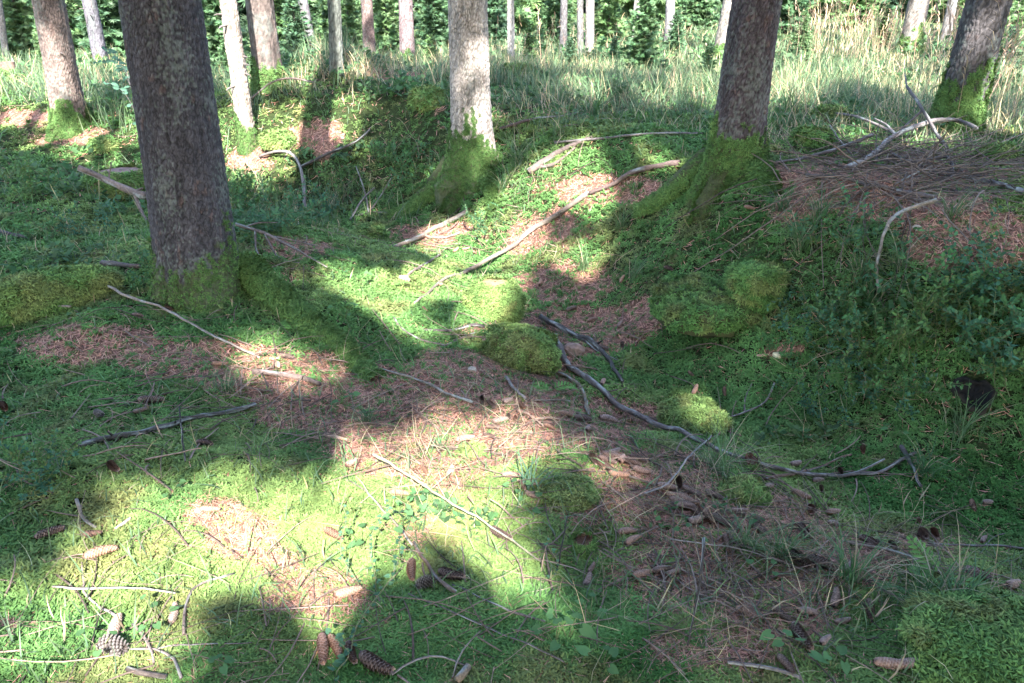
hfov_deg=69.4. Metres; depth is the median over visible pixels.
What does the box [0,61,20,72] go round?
tree stump
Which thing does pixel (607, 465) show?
spruce cone
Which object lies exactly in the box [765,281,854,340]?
bilberry bush
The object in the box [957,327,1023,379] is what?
bilberry bush
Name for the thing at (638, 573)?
spruce cone
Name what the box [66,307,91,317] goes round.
seedling
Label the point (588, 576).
spruce cone
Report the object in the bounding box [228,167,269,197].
bilberry bush
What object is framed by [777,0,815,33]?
young spruce
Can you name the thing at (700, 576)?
fallen branch
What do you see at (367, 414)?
grass tuft
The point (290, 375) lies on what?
fallen branch
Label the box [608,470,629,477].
spruce cone
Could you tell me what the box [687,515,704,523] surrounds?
spruce cone
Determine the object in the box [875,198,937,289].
fallen branch
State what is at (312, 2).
young spruce
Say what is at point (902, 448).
fallen branch
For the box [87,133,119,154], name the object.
mossy stone
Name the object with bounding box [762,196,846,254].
grass tuft
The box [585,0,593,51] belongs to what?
spruce tree
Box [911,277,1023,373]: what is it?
bilberry bush
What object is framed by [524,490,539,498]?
spruce cone
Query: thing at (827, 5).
young spruce
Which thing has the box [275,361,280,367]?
wood chip
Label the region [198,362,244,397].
grass tuft
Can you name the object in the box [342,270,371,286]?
seedling
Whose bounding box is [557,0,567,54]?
spruce tree
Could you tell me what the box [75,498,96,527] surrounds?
fallen branch
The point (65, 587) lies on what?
fallen branch
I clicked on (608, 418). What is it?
spruce cone
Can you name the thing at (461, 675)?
cone
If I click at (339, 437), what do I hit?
wood chip
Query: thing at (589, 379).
fallen branch
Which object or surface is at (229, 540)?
bark flakes
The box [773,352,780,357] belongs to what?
pale stone
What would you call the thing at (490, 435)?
spruce cone
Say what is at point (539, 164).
fallen branch
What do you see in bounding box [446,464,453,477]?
spruce cone
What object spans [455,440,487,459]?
mossy stone
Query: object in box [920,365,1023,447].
grass tuft
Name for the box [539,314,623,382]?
fallen branch
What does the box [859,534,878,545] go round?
spruce cone
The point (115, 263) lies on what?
fallen branch
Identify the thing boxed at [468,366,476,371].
pale stone
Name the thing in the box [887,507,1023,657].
grass tuft
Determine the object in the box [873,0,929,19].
young spruce
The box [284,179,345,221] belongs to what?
bilberry bush
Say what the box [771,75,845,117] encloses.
grass tuft
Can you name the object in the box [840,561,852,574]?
spruce cone
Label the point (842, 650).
seedling
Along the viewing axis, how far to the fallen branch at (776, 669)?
1.89 m
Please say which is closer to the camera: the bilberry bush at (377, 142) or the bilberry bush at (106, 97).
the bilberry bush at (377, 142)
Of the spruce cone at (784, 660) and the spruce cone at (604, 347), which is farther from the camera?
the spruce cone at (604, 347)
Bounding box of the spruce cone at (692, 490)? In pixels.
[682,484,701,495]
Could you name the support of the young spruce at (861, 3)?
on the ground at (362, 153)
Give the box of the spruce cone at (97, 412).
[93,409,104,416]
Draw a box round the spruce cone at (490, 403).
[486,399,496,408]
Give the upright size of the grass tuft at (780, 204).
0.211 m
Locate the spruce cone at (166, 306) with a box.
[164,304,172,310]
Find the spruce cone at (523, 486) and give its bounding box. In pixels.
[518,479,525,489]
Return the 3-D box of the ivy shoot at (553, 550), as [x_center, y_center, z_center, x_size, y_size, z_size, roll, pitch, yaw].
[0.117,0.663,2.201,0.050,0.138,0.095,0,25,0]
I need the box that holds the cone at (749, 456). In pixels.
[741,453,761,470]
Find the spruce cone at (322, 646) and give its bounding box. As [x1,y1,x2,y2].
[317,632,328,664]
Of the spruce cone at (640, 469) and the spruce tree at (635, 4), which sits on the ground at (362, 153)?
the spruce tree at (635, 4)
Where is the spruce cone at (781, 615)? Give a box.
[773,607,791,620]
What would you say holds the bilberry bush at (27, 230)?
on the ground at (362, 153)
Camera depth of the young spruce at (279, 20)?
21.88 m
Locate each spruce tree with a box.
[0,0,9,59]
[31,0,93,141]
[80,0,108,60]
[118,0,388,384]
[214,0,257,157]
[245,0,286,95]
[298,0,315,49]
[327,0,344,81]
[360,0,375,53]
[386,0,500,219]
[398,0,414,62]
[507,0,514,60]
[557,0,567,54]
[577,0,583,53]
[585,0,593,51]
[631,0,784,226]
[632,0,639,37]
[664,0,674,40]
[711,0,731,60]
[896,0,929,54]
[927,0,1012,137]
[939,0,957,42]
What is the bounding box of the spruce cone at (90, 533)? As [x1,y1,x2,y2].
[82,530,102,536]
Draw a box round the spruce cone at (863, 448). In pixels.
[860,444,865,453]
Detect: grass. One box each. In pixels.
[0,7,1023,682]
[86,179,1023,682]
[488,0,1023,144]
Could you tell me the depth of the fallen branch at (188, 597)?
2.05 m
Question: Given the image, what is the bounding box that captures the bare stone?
[564,342,584,357]
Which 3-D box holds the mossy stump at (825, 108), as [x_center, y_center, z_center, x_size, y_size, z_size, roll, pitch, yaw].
[2.615,-1.829,6.086,0.424,0.278,0.354,0,25,0]
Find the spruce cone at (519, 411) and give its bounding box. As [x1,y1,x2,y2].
[516,409,528,414]
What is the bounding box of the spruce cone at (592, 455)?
[589,452,597,464]
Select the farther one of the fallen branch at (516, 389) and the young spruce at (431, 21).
the young spruce at (431, 21)
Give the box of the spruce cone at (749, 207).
[744,205,754,209]
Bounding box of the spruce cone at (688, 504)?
[673,501,694,507]
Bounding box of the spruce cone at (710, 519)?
[703,508,714,522]
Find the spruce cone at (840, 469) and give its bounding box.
[838,466,843,473]
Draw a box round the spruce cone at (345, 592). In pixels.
[333,585,361,598]
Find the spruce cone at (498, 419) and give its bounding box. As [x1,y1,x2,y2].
[492,416,507,422]
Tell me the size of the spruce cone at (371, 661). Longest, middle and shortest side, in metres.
0.110 x 0.041 x 0.040 m
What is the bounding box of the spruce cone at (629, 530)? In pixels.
[617,527,636,533]
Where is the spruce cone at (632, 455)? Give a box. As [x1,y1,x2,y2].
[630,453,647,463]
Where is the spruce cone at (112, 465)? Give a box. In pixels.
[106,460,119,471]
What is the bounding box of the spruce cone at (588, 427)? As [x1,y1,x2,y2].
[585,424,590,430]
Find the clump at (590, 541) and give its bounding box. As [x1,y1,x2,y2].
[567,528,599,559]
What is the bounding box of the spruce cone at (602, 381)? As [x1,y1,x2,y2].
[600,378,605,384]
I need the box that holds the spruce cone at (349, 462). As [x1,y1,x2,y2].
[345,458,355,466]
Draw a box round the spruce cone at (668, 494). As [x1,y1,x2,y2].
[665,491,687,496]
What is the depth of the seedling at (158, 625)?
1.97 m
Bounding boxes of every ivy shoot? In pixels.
[325,628,349,681]
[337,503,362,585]
[349,533,404,663]
[368,495,395,597]
[543,537,559,582]
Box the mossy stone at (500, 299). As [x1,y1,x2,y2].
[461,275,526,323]
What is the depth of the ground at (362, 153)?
4.10 m
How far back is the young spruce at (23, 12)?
18.18 m
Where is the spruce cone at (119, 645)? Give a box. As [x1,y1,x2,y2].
[96,633,128,656]
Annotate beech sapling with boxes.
[93,46,135,124]
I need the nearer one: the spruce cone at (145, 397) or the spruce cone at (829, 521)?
the spruce cone at (829, 521)
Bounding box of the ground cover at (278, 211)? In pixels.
[0,15,1023,540]
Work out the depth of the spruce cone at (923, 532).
2.60 m
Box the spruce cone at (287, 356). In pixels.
[279,353,294,358]
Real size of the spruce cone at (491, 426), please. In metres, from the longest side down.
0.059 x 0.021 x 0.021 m
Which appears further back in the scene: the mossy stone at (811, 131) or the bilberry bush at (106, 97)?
the bilberry bush at (106, 97)
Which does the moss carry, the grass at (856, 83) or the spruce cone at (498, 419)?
the spruce cone at (498, 419)
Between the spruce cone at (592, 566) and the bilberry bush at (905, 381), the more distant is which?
the bilberry bush at (905, 381)
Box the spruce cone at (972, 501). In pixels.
[969,498,976,511]
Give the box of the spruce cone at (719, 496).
[705,489,723,499]
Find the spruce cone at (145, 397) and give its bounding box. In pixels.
[137,395,164,403]
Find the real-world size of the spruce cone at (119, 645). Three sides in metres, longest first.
0.081 x 0.051 x 0.050 m
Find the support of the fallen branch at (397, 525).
on the moss
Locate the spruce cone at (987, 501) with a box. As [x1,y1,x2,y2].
[981,499,992,504]
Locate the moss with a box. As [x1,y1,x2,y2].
[0,61,1023,682]
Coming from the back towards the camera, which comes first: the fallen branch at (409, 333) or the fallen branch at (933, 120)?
the fallen branch at (933, 120)
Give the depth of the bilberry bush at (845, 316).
3.43 m
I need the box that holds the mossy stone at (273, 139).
[258,127,296,150]
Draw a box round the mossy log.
[0,72,29,83]
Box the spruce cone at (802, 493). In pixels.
[791,488,811,498]
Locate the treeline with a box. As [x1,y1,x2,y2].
[237,0,962,38]
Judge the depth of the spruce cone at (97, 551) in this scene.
2.20 m
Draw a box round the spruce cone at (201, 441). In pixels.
[196,438,213,445]
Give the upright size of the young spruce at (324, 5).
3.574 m
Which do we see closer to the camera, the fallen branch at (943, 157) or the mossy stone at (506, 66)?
the fallen branch at (943, 157)
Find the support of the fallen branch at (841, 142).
on the ground at (362, 153)
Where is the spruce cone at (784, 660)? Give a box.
[777,653,795,674]
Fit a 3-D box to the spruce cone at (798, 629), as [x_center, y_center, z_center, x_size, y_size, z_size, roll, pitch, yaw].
[0.774,0.787,1.979,0.036,0.035,0.095,13,21,-18]
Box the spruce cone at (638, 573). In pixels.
[631,569,653,578]
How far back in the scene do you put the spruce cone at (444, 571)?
2.19 m
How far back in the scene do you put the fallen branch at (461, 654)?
1.90 m
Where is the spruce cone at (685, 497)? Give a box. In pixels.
[679,494,699,504]
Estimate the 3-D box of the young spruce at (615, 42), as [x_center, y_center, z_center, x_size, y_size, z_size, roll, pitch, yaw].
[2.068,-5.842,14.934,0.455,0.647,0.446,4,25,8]
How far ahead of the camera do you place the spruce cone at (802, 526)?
2.49 m
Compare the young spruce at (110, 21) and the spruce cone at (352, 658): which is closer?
the spruce cone at (352, 658)
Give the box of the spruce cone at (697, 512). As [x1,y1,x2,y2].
[693,505,703,518]
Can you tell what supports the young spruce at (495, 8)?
on the ground at (362, 153)
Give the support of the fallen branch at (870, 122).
on the moss
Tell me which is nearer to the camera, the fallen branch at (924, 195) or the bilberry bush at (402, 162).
the fallen branch at (924, 195)
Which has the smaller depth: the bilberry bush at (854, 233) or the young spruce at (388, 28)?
the bilberry bush at (854, 233)
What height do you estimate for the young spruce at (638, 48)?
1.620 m
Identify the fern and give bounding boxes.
[81,320,110,331]
[279,321,308,335]
[382,278,411,286]
[530,381,576,391]
[906,535,982,587]
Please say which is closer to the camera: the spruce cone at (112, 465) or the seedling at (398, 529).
the seedling at (398, 529)
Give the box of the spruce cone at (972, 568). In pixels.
[963,565,994,581]
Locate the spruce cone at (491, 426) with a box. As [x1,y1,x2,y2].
[486,424,498,428]
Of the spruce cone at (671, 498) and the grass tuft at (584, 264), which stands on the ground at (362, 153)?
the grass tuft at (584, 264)
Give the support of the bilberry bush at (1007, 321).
on the ground at (362, 153)
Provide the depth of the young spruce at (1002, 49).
12.98 m
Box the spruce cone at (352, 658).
[344,640,357,663]
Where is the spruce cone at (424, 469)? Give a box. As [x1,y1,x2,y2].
[420,463,428,474]
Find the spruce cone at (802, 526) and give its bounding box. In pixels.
[797,522,810,537]
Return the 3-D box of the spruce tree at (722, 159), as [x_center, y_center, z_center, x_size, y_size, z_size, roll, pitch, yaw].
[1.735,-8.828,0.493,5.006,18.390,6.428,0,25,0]
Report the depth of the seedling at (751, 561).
2.27 m
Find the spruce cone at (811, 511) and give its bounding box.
[807,504,815,514]
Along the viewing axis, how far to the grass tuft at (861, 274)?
3.66 m
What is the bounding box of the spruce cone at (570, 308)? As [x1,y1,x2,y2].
[566,305,575,310]
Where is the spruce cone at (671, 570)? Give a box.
[665,568,681,575]
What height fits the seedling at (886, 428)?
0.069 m
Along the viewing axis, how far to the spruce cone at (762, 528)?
2.46 m
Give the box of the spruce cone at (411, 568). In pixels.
[406,557,415,580]
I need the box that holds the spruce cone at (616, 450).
[609,447,620,452]
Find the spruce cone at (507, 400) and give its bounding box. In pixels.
[502,397,512,403]
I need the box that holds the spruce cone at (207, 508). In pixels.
[198,505,220,511]
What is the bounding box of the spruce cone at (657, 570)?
[652,565,671,572]
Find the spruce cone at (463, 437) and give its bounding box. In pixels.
[455,434,474,441]
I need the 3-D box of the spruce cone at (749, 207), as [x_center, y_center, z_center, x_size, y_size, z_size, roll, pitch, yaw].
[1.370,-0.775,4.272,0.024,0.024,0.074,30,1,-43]
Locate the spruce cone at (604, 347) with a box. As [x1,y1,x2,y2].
[599,344,609,349]
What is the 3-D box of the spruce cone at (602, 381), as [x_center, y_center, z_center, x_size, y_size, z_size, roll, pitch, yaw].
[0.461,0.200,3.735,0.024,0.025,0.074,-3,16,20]
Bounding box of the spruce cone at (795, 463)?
[789,460,801,466]
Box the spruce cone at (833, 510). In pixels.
[825,508,840,514]
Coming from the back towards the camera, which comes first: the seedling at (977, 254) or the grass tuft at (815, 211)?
the grass tuft at (815, 211)
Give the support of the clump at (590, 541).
on the ground at (362, 153)
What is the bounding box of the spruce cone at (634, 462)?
[624,457,641,465]
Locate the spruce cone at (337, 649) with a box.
[327,634,342,658]
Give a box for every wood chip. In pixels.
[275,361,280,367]
[324,433,346,439]
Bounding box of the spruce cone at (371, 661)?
[358,650,395,675]
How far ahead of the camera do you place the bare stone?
4.06 m
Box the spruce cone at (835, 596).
[830,587,840,607]
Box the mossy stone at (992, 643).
[895,587,1023,682]
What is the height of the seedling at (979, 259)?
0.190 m
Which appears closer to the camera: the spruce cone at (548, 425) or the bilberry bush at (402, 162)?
the spruce cone at (548, 425)
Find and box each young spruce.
[0,0,38,60]
[29,19,42,68]
[33,0,90,54]
[68,0,124,59]
[202,0,250,67]
[214,35,227,75]
[243,0,320,40]
[278,0,323,59]
[308,0,377,34]
[311,0,328,40]
[313,0,361,45]
[324,0,376,50]
[342,25,356,60]
[360,0,414,54]
[373,2,398,30]
[413,0,447,38]
[413,0,448,51]
[421,34,438,61]
[487,0,518,43]
[502,0,545,34]
[520,22,541,59]
[534,0,576,43]
[546,0,583,14]
[560,37,579,70]
[584,0,631,42]
[594,0,684,20]
[606,35,622,65]
[612,0,672,74]
[660,10,686,55]
[676,0,720,29]
[697,42,719,80]
[708,0,722,13]
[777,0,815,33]
[785,11,814,58]
[799,0,882,17]
[827,0,881,30]
[864,4,893,46]
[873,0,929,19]
[926,0,965,21]
[996,25,1023,76]
[1000,0,1023,57]
[1005,0,1023,28]
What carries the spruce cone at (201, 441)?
on the moss
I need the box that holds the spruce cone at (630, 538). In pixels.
[624,534,640,545]
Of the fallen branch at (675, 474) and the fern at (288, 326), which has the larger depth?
the fern at (288, 326)
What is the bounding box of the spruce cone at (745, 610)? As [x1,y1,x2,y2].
[735,605,758,620]
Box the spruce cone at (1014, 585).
[1005,579,1020,588]
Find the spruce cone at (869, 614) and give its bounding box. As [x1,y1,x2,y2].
[865,598,874,619]
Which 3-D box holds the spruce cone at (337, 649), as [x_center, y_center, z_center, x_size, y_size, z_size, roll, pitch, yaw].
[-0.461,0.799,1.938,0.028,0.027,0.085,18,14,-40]
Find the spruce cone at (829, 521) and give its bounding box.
[827,520,838,524]
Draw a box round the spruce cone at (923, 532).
[918,527,928,538]
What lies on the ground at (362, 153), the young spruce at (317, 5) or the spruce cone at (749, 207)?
the young spruce at (317, 5)
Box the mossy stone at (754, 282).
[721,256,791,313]
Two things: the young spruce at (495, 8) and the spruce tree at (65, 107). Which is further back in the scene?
the young spruce at (495, 8)
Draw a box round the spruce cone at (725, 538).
[722,533,730,551]
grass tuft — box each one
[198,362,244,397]
[318,182,348,210]
[342,393,383,428]
[369,130,413,162]
[421,426,455,456]
[482,167,522,193]
[491,127,542,167]
[491,444,561,493]
[558,227,612,271]
[571,77,619,118]
[606,190,650,230]
[613,244,663,281]
[661,401,785,485]
[699,499,815,570]
[724,506,845,586]
[760,175,810,212]
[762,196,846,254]
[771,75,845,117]
[778,509,939,595]
[790,180,854,223]
[822,237,906,283]
[845,262,913,308]
[858,219,945,273]
[866,529,1000,600]
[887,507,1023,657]
[888,433,967,484]
[918,174,1001,222]
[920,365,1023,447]
[984,78,1023,128]
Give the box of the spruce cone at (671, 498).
[669,496,691,502]
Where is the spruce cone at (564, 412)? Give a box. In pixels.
[559,410,573,416]
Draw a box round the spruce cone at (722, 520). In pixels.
[712,512,730,526]
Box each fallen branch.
[0,229,32,239]
[52,586,175,593]
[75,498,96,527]
[77,162,148,221]
[78,402,255,447]
[81,562,124,619]
[99,260,140,267]
[107,285,259,357]
[114,517,131,529]
[125,666,167,678]
[130,642,253,679]
[131,623,154,663]
[178,406,185,461]
[182,572,234,634]
[235,222,326,267]
[251,77,313,99]
[252,369,320,385]
[259,150,306,207]
[301,129,369,167]
[349,480,413,545]
[350,187,374,219]
[355,166,390,215]
[372,452,552,570]
[383,368,472,403]
[392,655,464,675]
[393,210,467,246]
[393,317,478,345]
[407,254,440,275]
[408,593,563,662]
[412,541,456,593]
[414,191,588,303]
[423,323,484,331]
[452,584,544,622]
[452,630,480,677]
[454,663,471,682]
[499,112,599,128]
[504,375,526,399]
[527,136,592,173]
[532,399,569,401]
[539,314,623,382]
[555,132,703,143]
[556,333,916,477]
[556,371,590,415]
[556,516,567,568]
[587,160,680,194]
[627,475,711,513]
[639,436,710,496]
[646,382,774,420]
[670,538,785,563]
[687,537,704,645]
[727,660,801,679]
[764,454,851,479]
[775,134,874,162]
[805,174,888,187]
[830,125,853,155]
[834,112,891,133]
[844,117,978,170]
[846,540,941,573]
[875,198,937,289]
[889,67,948,148]
[890,152,953,170]
[895,166,931,184]
[895,188,936,198]
[899,444,921,486]
[927,533,1023,548]
[930,170,1023,193]
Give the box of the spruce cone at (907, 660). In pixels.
[901,657,917,667]
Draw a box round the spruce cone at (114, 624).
[106,613,122,636]
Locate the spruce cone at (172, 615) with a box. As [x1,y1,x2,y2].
[167,601,178,624]
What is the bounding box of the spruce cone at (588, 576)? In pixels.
[584,572,591,584]
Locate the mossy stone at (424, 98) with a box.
[406,84,448,114]
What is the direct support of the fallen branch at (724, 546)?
on the moss
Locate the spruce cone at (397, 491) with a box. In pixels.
[389,488,408,494]
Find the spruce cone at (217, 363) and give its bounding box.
[211,361,227,365]
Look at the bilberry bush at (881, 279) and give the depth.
3.46 m
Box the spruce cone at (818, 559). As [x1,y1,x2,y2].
[806,553,836,569]
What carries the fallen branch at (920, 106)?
on the fallen branch at (933, 120)
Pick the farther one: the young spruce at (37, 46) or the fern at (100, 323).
the young spruce at (37, 46)
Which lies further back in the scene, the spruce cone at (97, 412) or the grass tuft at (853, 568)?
the spruce cone at (97, 412)
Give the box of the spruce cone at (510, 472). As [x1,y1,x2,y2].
[502,471,520,477]
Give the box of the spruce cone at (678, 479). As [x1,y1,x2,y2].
[675,475,682,489]
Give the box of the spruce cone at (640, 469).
[633,465,652,474]
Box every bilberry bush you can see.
[0,151,71,202]
[0,415,78,500]
[0,429,89,482]
[6,204,81,241]
[48,188,122,235]
[97,85,132,115]
[129,243,151,287]
[226,163,292,209]
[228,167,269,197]
[236,174,329,237]
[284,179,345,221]
[307,159,370,201]
[362,130,427,169]
[388,140,435,186]
[464,202,507,238]
[756,317,817,358]
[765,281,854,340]
[772,347,837,393]
[778,299,877,369]
[787,178,901,255]
[792,265,860,325]
[796,381,859,429]
[806,210,886,248]
[806,274,902,344]
[823,300,919,347]
[840,339,914,398]
[847,351,937,420]
[853,292,945,365]
[855,214,1001,305]
[874,345,971,406]
[888,226,1019,305]
[900,260,1004,339]
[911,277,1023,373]
[917,205,1023,297]
[928,251,1023,348]
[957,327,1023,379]
[959,253,1023,333]
[971,299,1023,396]
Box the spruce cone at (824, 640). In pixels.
[819,634,831,645]
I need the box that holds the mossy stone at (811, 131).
[786,124,836,151]
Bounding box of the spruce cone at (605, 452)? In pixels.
[603,450,620,457]
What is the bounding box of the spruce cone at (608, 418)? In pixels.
[598,414,618,423]
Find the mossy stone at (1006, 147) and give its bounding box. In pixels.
[975,140,1023,161]
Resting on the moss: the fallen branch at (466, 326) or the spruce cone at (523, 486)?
the spruce cone at (523, 486)
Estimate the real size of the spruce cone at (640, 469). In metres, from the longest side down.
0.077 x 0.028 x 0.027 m
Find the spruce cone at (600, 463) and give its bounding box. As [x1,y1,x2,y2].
[596,456,605,468]
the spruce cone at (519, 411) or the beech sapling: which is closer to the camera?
the spruce cone at (519, 411)
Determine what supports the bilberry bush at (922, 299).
on the ground at (362, 153)
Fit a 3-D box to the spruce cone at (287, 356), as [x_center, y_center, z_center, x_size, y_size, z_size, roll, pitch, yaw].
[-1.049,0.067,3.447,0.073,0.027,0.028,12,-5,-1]
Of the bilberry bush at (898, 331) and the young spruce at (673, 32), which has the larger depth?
the young spruce at (673, 32)
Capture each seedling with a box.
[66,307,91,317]
[76,629,117,658]
[138,594,179,631]
[162,478,185,497]
[192,375,203,384]
[208,653,235,674]
[327,302,358,319]
[330,388,360,405]
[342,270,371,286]
[345,523,374,548]
[382,509,412,535]
[502,478,531,493]
[517,492,541,513]
[529,616,573,650]
[546,608,597,638]
[574,645,618,673]
[575,592,607,620]
[673,523,707,541]
[745,559,778,575]
[759,629,792,652]
[772,637,828,663]
[823,645,849,674]
[879,424,908,438]
[968,240,1015,269]
[976,239,1023,276]
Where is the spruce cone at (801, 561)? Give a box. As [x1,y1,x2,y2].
[787,548,813,570]
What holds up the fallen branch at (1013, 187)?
on the ground at (362, 153)
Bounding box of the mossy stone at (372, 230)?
[353,221,387,238]
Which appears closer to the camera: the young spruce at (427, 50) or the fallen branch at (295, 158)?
the fallen branch at (295, 158)
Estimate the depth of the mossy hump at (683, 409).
3.42 m
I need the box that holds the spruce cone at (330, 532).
[323,526,343,539]
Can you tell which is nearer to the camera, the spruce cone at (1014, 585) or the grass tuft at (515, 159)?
the spruce cone at (1014, 585)
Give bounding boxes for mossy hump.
[534,472,601,514]
[646,271,767,337]
[656,392,734,435]
[716,473,773,510]
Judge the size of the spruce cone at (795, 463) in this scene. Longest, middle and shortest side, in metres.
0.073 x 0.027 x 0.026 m
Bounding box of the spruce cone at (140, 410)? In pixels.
[132,407,147,412]
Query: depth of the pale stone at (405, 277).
4.45 m
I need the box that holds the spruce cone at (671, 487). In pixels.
[656,482,677,489]
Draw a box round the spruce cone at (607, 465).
[604,462,616,470]
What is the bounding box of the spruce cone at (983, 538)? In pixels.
[980,535,987,542]
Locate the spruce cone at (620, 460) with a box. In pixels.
[617,453,625,462]
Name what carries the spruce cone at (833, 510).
on the moss
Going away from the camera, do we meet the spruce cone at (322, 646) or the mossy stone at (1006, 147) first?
the spruce cone at (322, 646)
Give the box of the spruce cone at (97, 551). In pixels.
[82,544,118,558]
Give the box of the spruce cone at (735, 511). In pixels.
[731,508,748,513]
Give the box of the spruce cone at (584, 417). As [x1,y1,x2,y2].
[574,414,592,420]
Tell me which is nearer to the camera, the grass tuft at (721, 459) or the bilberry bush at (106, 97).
the grass tuft at (721, 459)
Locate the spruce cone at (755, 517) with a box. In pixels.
[750,513,762,522]
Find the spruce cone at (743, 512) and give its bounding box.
[730,507,746,515]
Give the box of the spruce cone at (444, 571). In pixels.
[438,567,465,580]
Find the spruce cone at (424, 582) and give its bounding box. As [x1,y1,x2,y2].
[415,574,436,589]
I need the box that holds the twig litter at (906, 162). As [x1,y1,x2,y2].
[0,68,1023,682]
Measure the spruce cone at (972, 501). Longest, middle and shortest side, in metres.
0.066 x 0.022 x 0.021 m
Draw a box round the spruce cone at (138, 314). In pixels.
[132,312,143,316]
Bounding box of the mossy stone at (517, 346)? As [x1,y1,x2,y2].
[474,321,562,377]
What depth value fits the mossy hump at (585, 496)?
2.56 m
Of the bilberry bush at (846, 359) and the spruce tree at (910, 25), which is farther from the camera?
the spruce tree at (910, 25)
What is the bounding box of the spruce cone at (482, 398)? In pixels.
[480,395,485,403]
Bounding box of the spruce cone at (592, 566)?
[588,561,595,571]
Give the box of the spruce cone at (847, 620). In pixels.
[834,617,851,624]
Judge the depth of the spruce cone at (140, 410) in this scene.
3.00 m
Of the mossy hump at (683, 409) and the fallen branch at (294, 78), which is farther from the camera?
the fallen branch at (294, 78)
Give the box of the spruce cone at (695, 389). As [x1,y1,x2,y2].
[691,384,697,393]
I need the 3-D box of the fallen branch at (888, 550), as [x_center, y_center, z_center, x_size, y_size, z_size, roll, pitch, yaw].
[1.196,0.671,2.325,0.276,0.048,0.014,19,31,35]
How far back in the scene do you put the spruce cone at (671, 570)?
2.26 m
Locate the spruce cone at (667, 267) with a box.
[664,265,672,270]
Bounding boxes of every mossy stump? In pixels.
[79,162,146,202]
[805,103,855,124]
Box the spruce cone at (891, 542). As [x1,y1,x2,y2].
[888,540,897,549]
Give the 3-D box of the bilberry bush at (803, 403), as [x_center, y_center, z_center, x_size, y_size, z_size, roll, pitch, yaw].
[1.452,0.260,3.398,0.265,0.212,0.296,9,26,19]
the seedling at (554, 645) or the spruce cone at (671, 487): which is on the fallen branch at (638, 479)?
the spruce cone at (671, 487)
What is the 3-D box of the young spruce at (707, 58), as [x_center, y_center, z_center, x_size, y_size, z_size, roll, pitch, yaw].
[3.003,-4.168,11.285,0.524,0.748,0.523,-12,27,-25]
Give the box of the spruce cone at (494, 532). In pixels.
[489,525,512,540]
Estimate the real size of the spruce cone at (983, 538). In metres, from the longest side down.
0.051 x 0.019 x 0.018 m
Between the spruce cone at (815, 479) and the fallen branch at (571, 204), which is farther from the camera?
the fallen branch at (571, 204)
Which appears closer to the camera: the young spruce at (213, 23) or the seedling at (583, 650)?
the seedling at (583, 650)
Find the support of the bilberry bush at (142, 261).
on the ground at (362, 153)
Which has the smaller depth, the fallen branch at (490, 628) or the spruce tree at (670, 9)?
the fallen branch at (490, 628)
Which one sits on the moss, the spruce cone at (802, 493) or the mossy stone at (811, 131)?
the spruce cone at (802, 493)
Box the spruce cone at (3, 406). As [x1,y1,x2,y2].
[0,400,7,410]
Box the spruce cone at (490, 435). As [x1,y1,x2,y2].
[484,432,495,437]
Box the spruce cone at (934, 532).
[929,527,939,537]
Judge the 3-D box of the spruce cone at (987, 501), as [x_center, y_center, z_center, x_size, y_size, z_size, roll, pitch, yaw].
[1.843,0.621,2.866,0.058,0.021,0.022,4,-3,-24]
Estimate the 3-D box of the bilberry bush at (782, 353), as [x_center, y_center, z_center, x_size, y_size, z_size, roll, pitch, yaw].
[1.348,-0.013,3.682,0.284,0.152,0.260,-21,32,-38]
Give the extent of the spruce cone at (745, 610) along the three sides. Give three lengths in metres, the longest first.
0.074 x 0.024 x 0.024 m
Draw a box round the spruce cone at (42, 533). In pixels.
[34,524,65,538]
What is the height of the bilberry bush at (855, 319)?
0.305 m
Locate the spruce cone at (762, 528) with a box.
[748,521,767,534]
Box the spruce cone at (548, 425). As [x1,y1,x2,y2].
[544,423,555,429]
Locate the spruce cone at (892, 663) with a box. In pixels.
[873,657,908,669]
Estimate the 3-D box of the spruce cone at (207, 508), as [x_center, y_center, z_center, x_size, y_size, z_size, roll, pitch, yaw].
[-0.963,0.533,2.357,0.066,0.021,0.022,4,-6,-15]
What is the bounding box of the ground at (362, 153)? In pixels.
[0,13,1023,682]
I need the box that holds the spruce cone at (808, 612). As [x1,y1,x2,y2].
[796,607,817,614]
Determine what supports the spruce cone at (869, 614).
on the moss
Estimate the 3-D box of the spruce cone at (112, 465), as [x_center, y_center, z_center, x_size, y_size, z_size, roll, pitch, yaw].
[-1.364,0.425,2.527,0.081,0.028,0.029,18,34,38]
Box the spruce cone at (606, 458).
[598,454,616,463]
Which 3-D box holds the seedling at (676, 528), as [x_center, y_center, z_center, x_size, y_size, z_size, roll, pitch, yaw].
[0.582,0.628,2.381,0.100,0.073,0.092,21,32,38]
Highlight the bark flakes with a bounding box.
[1,68,1020,676]
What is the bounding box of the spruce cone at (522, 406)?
[518,400,525,408]
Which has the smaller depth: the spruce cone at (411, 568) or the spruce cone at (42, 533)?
the spruce cone at (411, 568)
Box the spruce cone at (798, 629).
[790,621,813,651]
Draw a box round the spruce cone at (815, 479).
[812,477,824,481]
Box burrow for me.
[949,376,997,416]
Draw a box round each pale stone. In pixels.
[398,275,409,280]
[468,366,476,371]
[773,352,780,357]

